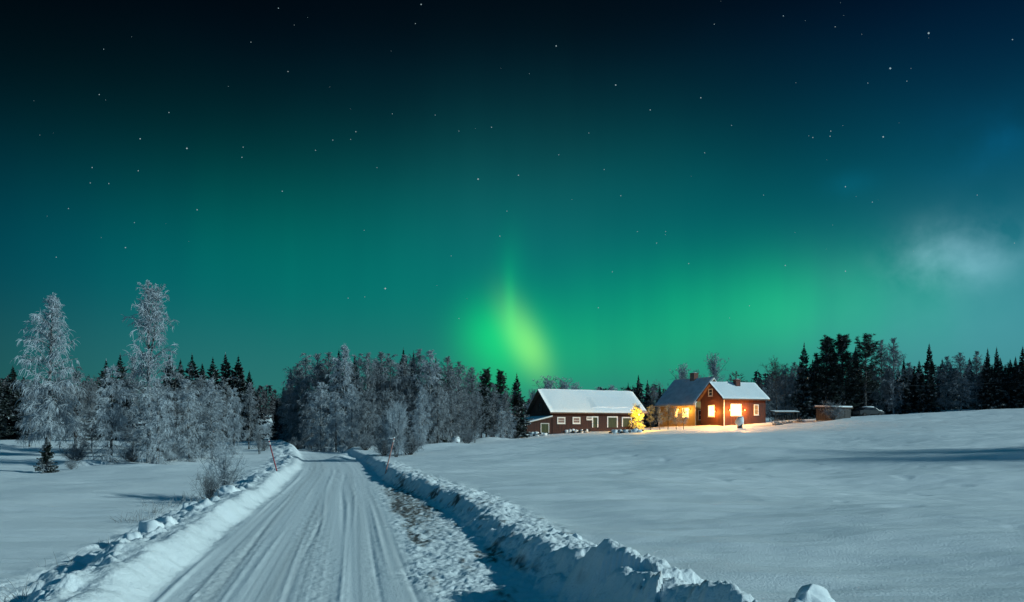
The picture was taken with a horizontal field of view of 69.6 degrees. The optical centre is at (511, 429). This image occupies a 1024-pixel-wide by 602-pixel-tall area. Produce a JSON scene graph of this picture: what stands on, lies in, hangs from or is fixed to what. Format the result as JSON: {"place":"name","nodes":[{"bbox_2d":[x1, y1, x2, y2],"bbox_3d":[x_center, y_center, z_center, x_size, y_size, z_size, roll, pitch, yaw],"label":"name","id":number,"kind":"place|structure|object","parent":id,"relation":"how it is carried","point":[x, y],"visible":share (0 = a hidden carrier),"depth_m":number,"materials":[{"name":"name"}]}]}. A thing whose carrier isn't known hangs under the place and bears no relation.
{"place":"outdoors","nodes":[
{"label":"outdoors","id":0,"kind":"place"},
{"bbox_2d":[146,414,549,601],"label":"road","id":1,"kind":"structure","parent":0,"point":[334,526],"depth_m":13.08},
{"bbox_2d":[0,408,1023,601],"bbox_3d":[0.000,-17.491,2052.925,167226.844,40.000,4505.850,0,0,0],"label":"snow field","id":2,"kind":"structure","parent":0,"point":[919,507],"depth_m":23.25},
{"bbox_2d":[0,367,34,439],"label":"spruce tree","id":3,"kind":"object","parent":2,"relation":"on","point":[9,415],"visible":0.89,"depth_m":87.42,"materials":[{"name":"green plant"}]},
{"bbox_2d":[13,379,43,446],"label":"frosted birch","id":4,"kind":"object","parent":2,"relation":"on","point":[27,413],"visible":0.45,"depth_m":65.82,"materials":[{"name":"grey plant"}]},
{"bbox_2d":[9,293,83,452],"bbox_3d":[-35.245,-4.202,56.079,4.944,12.631,4.888,1,-1,-27],"label":"frosted birch","id":5,"kind":"object","parent":2,"relation":"on","point":[49,423],"visible":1,"depth_m":55.84,"materials":[{"name":"white plant"}]},
{"bbox_2d":[33,436,59,473],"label":"spruce tree","id":6,"kind":"object","parent":2,"relation":"on","point":[46,465],"visible":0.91,"depth_m":39.91,"materials":[{"name":"green plant"}]},
{"bbox_2d":[57,442,94,460],"bbox_3d":[-29.640,1.564,49.923,2.618,1.592,3.215,0,0,-34],"label":"frosted bush","id":7,"kind":"object","parent":2,"relation":"on","point":[76,455],"visible":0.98,"depth_m":49.76,"materials":[{"name":"grey plant"}]},
{"bbox_2d":[52,366,103,451],"bbox_3d":[-36.849,-1.240,62.218,4.025,8.304,4.048,0,0,27],"label":"frosted birch","id":8,"kind":"object","parent":2,"relation":"on","point":[75,376],"visible":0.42,"depth_m":61.88,"materials":[{"name":"grey plant"}]},
{"bbox_2d":[74,378,107,451],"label":"frosted birch","id":9,"kind":"object","parent":2,"relation":"on","point":[91,406],"visible":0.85,"depth_m":59.78,"materials":[{"name":"grey plant"}]},
{"bbox_2d":[79,361,127,440],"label":"spruce tree","id":10,"kind":"object","parent":2,"relation":"on","point":[103,375],"visible":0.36,"depth_m":83.62,"materials":[{"name":"green plant"}]},
{"bbox_2d":[87,364,143,465],"bbox_3d":[-25.004,-0.274,46.105,2.939,7.771,3.454,0,0,44],"label":"frosted birch","id":11,"kind":"object","parent":2,"relation":"on","point":[109,426],"visible":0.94,"depth_m":45.91,"materials":[{"name":"white plant"}]},
{"bbox_2d":[101,354,146,439],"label":"spruce tree","id":12,"kind":"object","parent":2,"relation":"on","point":[121,371],"visible":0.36,"depth_m":85.93,"materials":[{"name":"green plant"}]},
{"bbox_2d":[109,357,146,450],"bbox_3d":[-28.384,-1.714,55.067,2.975,7.666,2.744,0,0,11],"label":"frosted birch","id":13,"kind":"object","parent":2,"relation":"on","point":[132,383],"visible":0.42,"depth_m":54.84,"materials":[{"name":"grey plant"}]},
{"bbox_2d":[113,443,146,461],"bbox_3d":[-24.729,1.536,47.970,2.404,1.586,2.958,0,0,13],"label":"frosted bush","id":14,"kind":"object","parent":2,"relation":"on","point":[129,457],"visible":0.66,"depth_m":47.77,"materials":[{"name":"grey plant"}]},
{"bbox_2d":[115,280,181,462],"bbox_3d":[-23.333,-3.588,47.230,4.056,12.110,4.223,0,-1,-26],"label":"frosted birch","id":15,"kind":"object","parent":2,"relation":"on","point":[153,294],"visible":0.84,"depth_m":47.00,"materials":[{"name":"white plant"}]},
{"bbox_2d":[0,437,303,601],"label":"snow bank","id":16,"kind":"structure","parent":2,"relation":"on","point":[149,565],"depth_m":11.74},
{"bbox_2d":[138,519,164,532],"bbox_3d":[-6.971,1.969,14.225,0.512,0.516,0.425,0,0,36],"label":"snow clod","id":17,"kind":"object","parent":16,"relation":"on","point":[147,525],"visible":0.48,"depth_m":14.07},
{"bbox_2d":[189,468,227,498],"bbox_3d":[-9.323,1.695,22.497,0.841,1.232,1.268,-1,-2,44],"label":"bare shrub","id":18,"kind":"object","parent":16,"relation":"on","point":[210,486],"visible":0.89,"depth_m":22.54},
{"bbox_2d":[189,437,250,490],"bbox_3d":[-9.236,1.234,23.514,1.774,2.007,1.429,0,0,-7],"label":"bare shrub","id":19,"kind":"object","parent":16,"relation":"on","point":[223,458],"visible":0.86,"depth_m":23.37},
{"bbox_2d":[213,485,240,496],"bbox_3d":[-8.726,1.942,22.523,0.817,0.533,0.570,0,0,0],"label":"snow clod","id":20,"kind":"object","parent":16,"relation":"on","point":[225,489],"visible":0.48,"depth_m":22.33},
{"bbox_2d":[136,377,181,464],"bbox_3d":[-21.670,-0.139,44.995,2.712,6.140,2.386,0,0,24],"label":"frosted birch","id":21,"kind":"object","parent":2,"relation":"on","point":[155,454],"visible":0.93,"depth_m":44.93,"materials":[{"name":"grey plant"}]},
{"bbox_2d":[152,352,177,430],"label":"spruce tree","id":22,"kind":"object","parent":2,"relation":"on","point":[171,383],"visible":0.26,"depth_m":84.61,"materials":[{"name":"green plant"}]},
{"bbox_2d":[152,367,199,449],"bbox_3d":[-26.796,-1.081,57.883,3.513,7.926,3.492,1,1,25],"label":"frosted birch","id":23,"kind":"object","parent":2,"relation":"on","point":[174,411],"visible":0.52,"depth_m":57.92,"materials":[{"name":"grey plant"}]},
{"bbox_2d":[170,379,206,461],"bbox_3d":[-21.108,-0.190,47.946,2.323,6.294,2.640,-1,1,10],"label":"frosted birch","id":24,"kind":"object","parent":2,"relation":"on","point":[187,438],"visible":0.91,"depth_m":47.78,"materials":[{"name":"grey plant"}]},
{"bbox_2d":[171,355,209,440],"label":"spruce tree","id":25,"kind":"object","parent":2,"relation":"on","point":[190,371],"visible":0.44,"depth_m":81.70,"materials":[{"name":"green plant"}]},
{"bbox_2d":[185,375,219,448],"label":"frosted birch","id":26,"kind":"object","parent":2,"relation":"on","point":[198,382],"visible":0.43,"depth_m":59.81,"materials":[{"name":"grey plant"}]},
{"bbox_2d":[196,359,222,429],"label":"spruce tree","id":27,"kind":"object","parent":2,"relation":"on","point":[216,376],"visible":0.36,"depth_m":83.86,"materials":[{"name":"green plant"}]},
{"bbox_2d":[192,378,229,455],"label":"frosted birch","id":28,"kind":"object","parent":2,"relation":"on","point":[212,426],"visible":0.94,"depth_m":51.73,"materials":[{"name":"grey plant"}]},
{"bbox_2d":[205,377,239,449],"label":"frosted birch","id":29,"kind":"object","parent":2,"relation":"on","point":[223,396],"visible":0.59,"depth_m":63.95,"materials":[{"name":"grey plant"}]},
{"bbox_2d":[209,352,243,439],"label":"spruce tree","id":30,"kind":"object","parent":2,"relation":"on","point":[226,374],"visible":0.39,"depth_m":81.73,"materials":[{"name":"green plant"}]},
{"bbox_2d":[222,386,248,454],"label":"frosted birch","id":31,"kind":"object","parent":2,"relation":"on","point":[236,425],"visible":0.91,"depth_m":55.94,"materials":[{"name":"grey plant"}]},
{"bbox_2d":[212,355,269,441],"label":"spruce tree","id":32,"kind":"object","parent":2,"relation":"on","point":[238,375],"visible":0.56,"depth_m":81.73,"materials":[{"name":"green plant"}]},
{"bbox_2d":[238,382,259,448],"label":"frosted birch","id":33,"kind":"object","parent":2,"relation":"on","point":[251,400],"visible":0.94,"depth_m":65.95,"materials":[{"name":"grey plant"}]},
{"bbox_2d":[243,370,269,439],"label":"spruce tree","id":34,"kind":"object","parent":2,"relation":"on","point":[249,379],"visible":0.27,"depth_m":87.88,"materials":[{"name":"green plant"}]},
{"bbox_2d":[271,387,292,441],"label":"spruce tree","id":35,"kind":"object","parent":2,"relation":"on","point":[278,426],"visible":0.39,"depth_m":81.68,"materials":[{"name":"green plant"}]},
{"bbox_2d":[276,379,299,441],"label":"frosted birch","id":36,"kind":"object","parent":2,"relation":"on","point":[283,395],"visible":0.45,"depth_m":79.63,"materials":[{"name":"grey plant"}]},
{"bbox_2d":[276,363,309,440],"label":"frosted birch","id":37,"kind":"object","parent":2,"relation":"on","point":[297,373],"visible":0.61,"depth_m":77.70,"materials":[{"name":"grey plant"}]},
{"bbox_2d":[278,353,324,448],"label":"frosted birch","id":38,"kind":"object","parent":2,"relation":"on","point":[299,382],"visible":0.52,"depth_m":76.53,"materials":[{"name":"grey plant"}]},
{"bbox_2d":[298,397,324,450],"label":"frosted birch","id":39,"kind":"object","parent":2,"relation":"on","point":[304,439],"visible":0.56,"depth_m":71.77,"materials":[{"name":"grey plant"}]},
{"bbox_2d":[297,353,332,446],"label":"frosted birch","id":40,"kind":"object","parent":2,"relation":"on","point":[317,372],"visible":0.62,"depth_m":74.84,"materials":[{"name":"grey plant"}]},
{"bbox_2d":[304,382,334,451],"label":"frosted birch","id":41,"kind":"object","parent":2,"relation":"on","point":[319,400],"visible":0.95,"depth_m":69.89,"materials":[{"name":"grey plant"}]},
{"bbox_2d":[304,352,347,446],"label":"frosted birch","id":42,"kind":"object","parent":2,"relation":"on","point":[326,362],"visible":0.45,"depth_m":75.85,"materials":[{"name":"grey plant"}]},
{"bbox_2d":[324,392,345,451],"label":"frosted birch","id":43,"kind":"object","parent":2,"relation":"on","point":[336,407],"visible":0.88,"depth_m":68.90,"materials":[{"name":"grey plant"}]},
{"bbox_2d":[324,344,362,444],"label":"frosted birch","id":44,"kind":"object","parent":2,"relation":"on","point":[344,364],"visible":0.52,"depth_m":73.85,"materials":[{"name":"grey plant"}]},
{"bbox_2d":[335,384,365,452],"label":"frosted birch","id":45,"kind":"object","parent":2,"relation":"on","point":[351,430],"visible":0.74,"depth_m":67.61,"materials":[{"name":"grey plant"}]},
{"bbox_2d":[337,353,380,445],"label":"frosted birch","id":46,"kind":"object","parent":2,"relation":"on","point":[353,367],"visible":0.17,"depth_m":76.64,"materials":[{"name":"grey plant"}]},
{"bbox_2d":[352,388,384,440],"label":"frosted birch","id":47,"kind":"object","parent":2,"relation":"on","point":[364,407],"visible":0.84,"depth_m":66.82,"materials":[{"name":"grey plant"}]},
{"bbox_2d":[344,352,393,439],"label":"frosted birch","id":48,"kind":"object","parent":2,"relation":"on","point":[368,374],"visible":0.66,"depth_m":74.52,"materials":[{"name":"grey plant"}]},
{"bbox_2d":[362,351,399,444],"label":"frosted birch","id":49,"kind":"object","parent":2,"relation":"on","point":[380,355],"visible":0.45,"depth_m":76.76,"materials":[{"name":"grey plant"}]},
{"bbox_2d":[366,353,414,441],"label":"frosted birch","id":50,"kind":"object","parent":2,"relation":"on","point":[391,383],"visible":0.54,"depth_m":75.81,"materials":[{"name":"grey plant"}]},
{"bbox_2d":[377,400,411,456],"bbox_3d":[-7.999,-0.096,50.001,2.504,4.936,3.364,0,-1,-10],"label":"frosted bush","id":51,"kind":"object","parent":2,"relation":"on","point":[395,426],"visible":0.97,"depth_m":49.82,"materials":[{"name":"grey plant"}]},
{"bbox_2d":[386,355,423,439],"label":"frosted birch","id":52,"kind":"object","parent":2,"relation":"on","point":[403,364],"visible":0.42,"depth_m":79.94,"materials":[{"name":"grey plant"}]},
{"bbox_2d":[392,427,429,455],"bbox_3d":[-7.198,0.931,51.884,3.618,2.256,2.941,0,0,-17],"label":"frosted bush","id":53,"kind":"object","parent":2,"relation":"on","point":[415,445],"visible":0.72,"depth_m":51.73,"materials":[{"name":"grey plant"}]},
{"bbox_2d":[410,403,428,446],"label":"frosted birch","id":54,"kind":"object","parent":2,"relation":"on","point":[419,426],"visible":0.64,"depth_m":65.96,"materials":[{"name":"grey plant"}]},
{"bbox_2d":[399,349,445,435],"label":"frosted birch","id":55,"kind":"object","parent":2,"relation":"on","point":[419,371],"visible":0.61,"depth_m":76.72,"materials":[{"name":"grey plant"}]},
{"bbox_2d":[409,387,435,445],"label":"frosted birch","id":56,"kind":"object","parent":2,"relation":"on","point":[422,398],"visible":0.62,"depth_m":69.90,"materials":[{"name":"grey plant"}]},
{"bbox_2d":[412,350,447,442],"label":"frosted birch","id":57,"kind":"object","parent":2,"relation":"on","point":[431,370],"visible":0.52,"depth_m":75.88,"materials":[{"name":"grey plant"}]},
{"bbox_2d":[424,379,454,443],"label":"frosted birch","id":58,"kind":"object","parent":2,"relation":"on","point":[437,410],"visible":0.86,"depth_m":71.88,"materials":[{"name":"grey plant"}]},
{"bbox_2d":[424,358,456,442],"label":"spruce tree","id":59,"kind":"object","parent":2,"relation":"on","point":[441,438],"visible":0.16,"depth_m":77.69,"materials":[{"name":"plant"}]},
{"bbox_2d":[432,356,467,439],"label":"frosted birch","id":60,"kind":"object","parent":2,"relation":"on","point":[449,372],"visible":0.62,"depth_m":78.96,"materials":[{"name":"grey plant"}]},
{"bbox_2d":[439,391,464,442],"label":"frosted birch","id":61,"kind":"object","parent":2,"relation":"on","point":[452,407],"visible":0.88,"depth_m":73.99,"materials":[{"name":"grey plant"}]},
{"bbox_2d":[445,361,477,436],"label":"frosted birch","id":62,"kind":"object","parent":2,"relation":"on","point":[459,371],"visible":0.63,"depth_m":81.91,"materials":[{"name":"grey plant"}]},
{"bbox_2d":[456,367,485,439],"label":"frosted birch","id":63,"kind":"object","parent":2,"relation":"on","point":[471,384],"visible":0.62,"depth_m":83.84,"materials":[{"name":"grey plant"}]},
{"bbox_2d":[461,392,489,442],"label":"frosted tree","id":64,"kind":"object","parent":2,"relation":"on","point":[477,407],"visible":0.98,"depth_m":78.07,"materials":[{"name":"grey plant"}]},
{"bbox_2d":[476,367,498,436],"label":"pine tree","id":65,"kind":"object","parent":2,"relation":"on","point":[486,379],"visible":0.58,"depth_m":91.80,"materials":[{"name":"grey plant"}]},
{"bbox_2d":[0,365,978,428],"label":"forest","id":66,"kind":"object","parent":2,"relation":"on","point":[265,405],"visible":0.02,"depth_m":200.89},
{"bbox_2d":[482,384,506,436],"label":"frosted birch","id":67,"kind":"object","parent":2,"relation":"on","point":[492,400],"visible":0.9,"depth_m":85.90,"materials":[{"name":"grey plant"}]},
{"bbox_2d":[489,369,510,436],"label":"pine tree","id":68,"kind":"object","parent":2,"relation":"on","point":[500,380],"visible":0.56,"depth_m":92.72,"materials":[{"name":"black plant"}]},
{"bbox_2d":[494,406,507,437],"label":"frosted birch","id":69,"kind":"object","parent":2,"relation":"on","point":[501,415],"visible":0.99,"depth_m":83.99,"materials":[{"name":"grey plant"}]},
{"bbox_2d":[491,391,520,437],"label":"frosted birch","id":70,"kind":"object","parent":2,"relation":"on","point":[504,404],"visible":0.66,"depth_m":87.95,"materials":[{"name":"grey plant"}]},
{"bbox_2d":[503,374,532,437],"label":"spruce tree","id":71,"kind":"object","parent":2,"relation":"on","point":[521,424],"visible":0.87,"depth_m":91.63,"materials":[{"name":"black plant"}]},
{"bbox_2d":[337,445,757,601],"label":"snow bank","id":72,"kind":"structure","parent":2,"relation":"on","point":[552,560],"depth_m":11.06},
{"bbox_2d":[349,434,379,449],"bbox_3d":[-12.800,1.108,63.955,2.512,1.773,3.088,0,0,-22],"label":"frosted bush","id":73,"kind":"object","parent":72,"relation":"on","point":[365,443],"visible":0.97,"depth_m":63.81,"materials":[{"name":"grey plant"}]},
{"bbox_2d":[371,433,394,455],"bbox_3d":[-8.969,1.100,52.041,2.240,1.870,2.754,0,0,-22],"label":"frosted bush","id":74,"kind":"object","parent":72,"relation":"on","point":[381,447],"visible":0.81,"depth_m":51.82,"materials":[{"name":"grey plant"}]},
{"bbox_2d":[511,389,647,433],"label":"barn","id":75,"kind":"structure","parent":2,"relation":"on","point":[554,411],"depth_m":106.22,"materials":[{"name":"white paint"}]},
{"bbox_2d":[628,403,644,428],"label":"lamplit tree","id":76,"kind":"object","parent":2,"relation":"on","point":[634,414],"visible":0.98,"depth_m":97.32,"materials":[{"name":"yellow plant"}]},
{"bbox_2d":[643,379,655,426],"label":"spruce tree","id":77,"kind":"object","parent":2,"relation":"on","point":[647,398],"visible":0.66,"depth_m":129.74,"materials":[{"name":"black plant"}]},
{"bbox_2d":[645,388,658,426],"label":"frosted birch","id":78,"kind":"object","parent":2,"relation":"on","point":[653,398],"visible":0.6,"depth_m":121.83,"materials":[{"name":"grey plant"}]},
{"bbox_2d":[654,372,716,426],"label":"yellow house","id":79,"kind":"structure","parent":2,"relation":"on","point":[679,394],"depth_m":114.11,"materials":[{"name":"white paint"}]},
{"bbox_2d":[700,353,731,381],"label":"frosted tree","id":80,"kind":"object","parent":2,"relation":"on","point":[712,367],"visible":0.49,"depth_m":139.57,"materials":[{"name":"grey plant"}]},
{"bbox_2d":[696,371,770,425],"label":"red house","id":81,"kind":"structure","parent":2,"relation":"on","point":[725,403],"depth_m":105.31,"materials":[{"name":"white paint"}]},
{"bbox_2d":[762,377,785,420],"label":"frosted birch","id":82,"kind":"object","parent":2,"relation":"on","point":[769,404],"visible":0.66,"depth_m":119.78,"materials":[{"name":"grey plant"}]},
{"bbox_2d":[756,355,792,414],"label":"frosted tree","id":83,"kind":"object","parent":2,"relation":"on","point":[776,373],"visible":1,"depth_m":115.94,"materials":[{"name":"grey plant"}]},
{"bbox_2d":[774,365,802,417],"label":"frosted birch","id":84,"kind":"object","parent":2,"relation":"on","point":[787,389],"visible":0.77,"depth_m":120.59,"materials":[{"name":"grey plant"}]},
{"bbox_2d":[786,343,820,419],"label":"spruce tree","id":85,"kind":"object","parent":2,"relation":"on","point":[806,400],"visible":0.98,"depth_m":119.52,"materials":[{"name":"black plant"}]},
{"bbox_2d":[788,584,834,601],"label":"snow clod","id":86,"kind":"object","parent":2,"relation":"on","point":[811,593],"visible":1,"depth_m":6.59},
{"bbox_2d":[801,353,824,416],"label":"spruce tree","id":87,"kind":"object","parent":2,"relation":"on","point":[813,374],"visible":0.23,"depth_m":125.69,"materials":[{"name":"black plant"}]},
{"bbox_2d":[809,335,846,407],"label":"pine tree","id":88,"kind":"object","parent":2,"relation":"on","point":[826,344],"visible":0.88,"depth_m":119.33,"materials":[{"name":"green plant"}]},
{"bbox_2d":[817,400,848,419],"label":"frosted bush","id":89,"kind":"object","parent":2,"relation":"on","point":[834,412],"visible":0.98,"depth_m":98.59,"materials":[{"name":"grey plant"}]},
{"bbox_2d":[815,405,851,420],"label":"shed","id":90,"kind":"structure","parent":2,"relation":"on","point":[820,416],"depth_m":100.17,"materials":[{"name":"wood"}]},
{"bbox_2d":[822,333,861,409],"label":"pine tree","id":91,"kind":"object","parent":2,"relation":"on","point":[842,342],"visible":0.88,"depth_m":118.53,"materials":[{"name":"green plant"}]},
{"bbox_2d":[846,347,871,416],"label":"spruce tree","id":92,"kind":"object","parent":2,"relation":"on","point":[856,407],"visible":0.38,"depth_m":123.35,"materials":[{"name":"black plant"}]},
{"bbox_2d":[843,333,886,415],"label":"pine tree","id":93,"kind":"object","parent":2,"relation":"on","point":[869,345],"visible":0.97,"depth_m":117.42,"materials":[{"name":"green plant"}]},
{"bbox_2d":[853,406,883,415],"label":"parked car","id":94,"kind":"object","parent":2,"relation":"on","point":[867,410],"visible":0.93,"depth_m":111.28,"materials":[{"name":"paint"}]},
{"bbox_2d":[861,340,902,414],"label":"frosted birch","id":95,"kind":"object","parent":2,"relation":"on","point":[878,396],"visible":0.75,"depth_m":120.77,"materials":[{"name":"grey plant"}]},
{"bbox_2d":[879,337,906,413],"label":"frosted birch","id":96,"kind":"object","parent":2,"relation":"on","point":[894,361],"visible":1,"depth_m":118.93,"materials":[{"name":"grey plant"}]},
{"bbox_2d":[896,358,913,413],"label":"spruce tree","id":97,"kind":"object","parent":2,"relation":"on","point":[902,409],"visible":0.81,"depth_m":119.84,"materials":[{"name":"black plant"}]},
{"bbox_2d":[908,367,922,412],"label":"spruce tree","id":98,"kind":"object","parent":2,"relation":"on","point":[914,400],"visible":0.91,"depth_m":125.81,"materials":[{"name":"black plant"}]},
{"bbox_2d":[913,344,946,412],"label":"spruce tree","id":99,"kind":"object","parent":2,"relation":"on","point":[929,403],"visible":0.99,"depth_m":117.67,"materials":[{"name":"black plant"}]},
{"bbox_2d":[935,356,959,410],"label":"frosted birch","id":100,"kind":"object","parent":2,"relation":"on","point":[947,373],"visible":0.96,"depth_m":120.81,"materials":[{"name":"grey plant"}]},
{"bbox_2d":[945,352,976,410],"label":"frosted birch","id":101,"kind":"object","parent":2,"relation":"on","point":[959,388],"visible":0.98,"depth_m":119.69,"materials":[{"name":"grey plant"}]},
{"bbox_2d":[965,351,984,409],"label":"frosted birch","id":102,"kind":"object","parent":2,"relation":"on","point":[975,368],"visible":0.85,"depth_m":120.80,"materials":[{"name":"grey plant"}]},
{"bbox_2d":[973,348,999,409],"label":"spruce tree","id":103,"kind":"object","parent":2,"relation":"on","point":[987,393],"visible":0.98,"depth_m":118.70,"materials":[{"name":"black plant"}]},
{"bbox_2d":[991,347,1011,408],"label":"spruce tree","id":104,"kind":"object","parent":2,"relation":"on","point":[997,376],"visible":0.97,"depth_m":118.62,"materials":[{"name":"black plant"}]},
{"bbox_2d":[1000,363,1017,405],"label":"pine tree","id":105,"kind":"object","parent":2,"relation":"on","point":[1009,371],"visible":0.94,"depth_m":121.91,"materials":[{"name":"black plant"}]},
{"bbox_2d":[1005,347,1023,408],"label":"spruce tree","id":106,"kind":"object","parent":2,"relation":"on","point":[1018,389],"visible":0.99,"depth_m":117.93,"materials":[{"name":"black plant"}]},
{"bbox_2d":[0,0,1023,418],"label":"sky","id":107,"kind":"structure","parent":0,"point":[501,270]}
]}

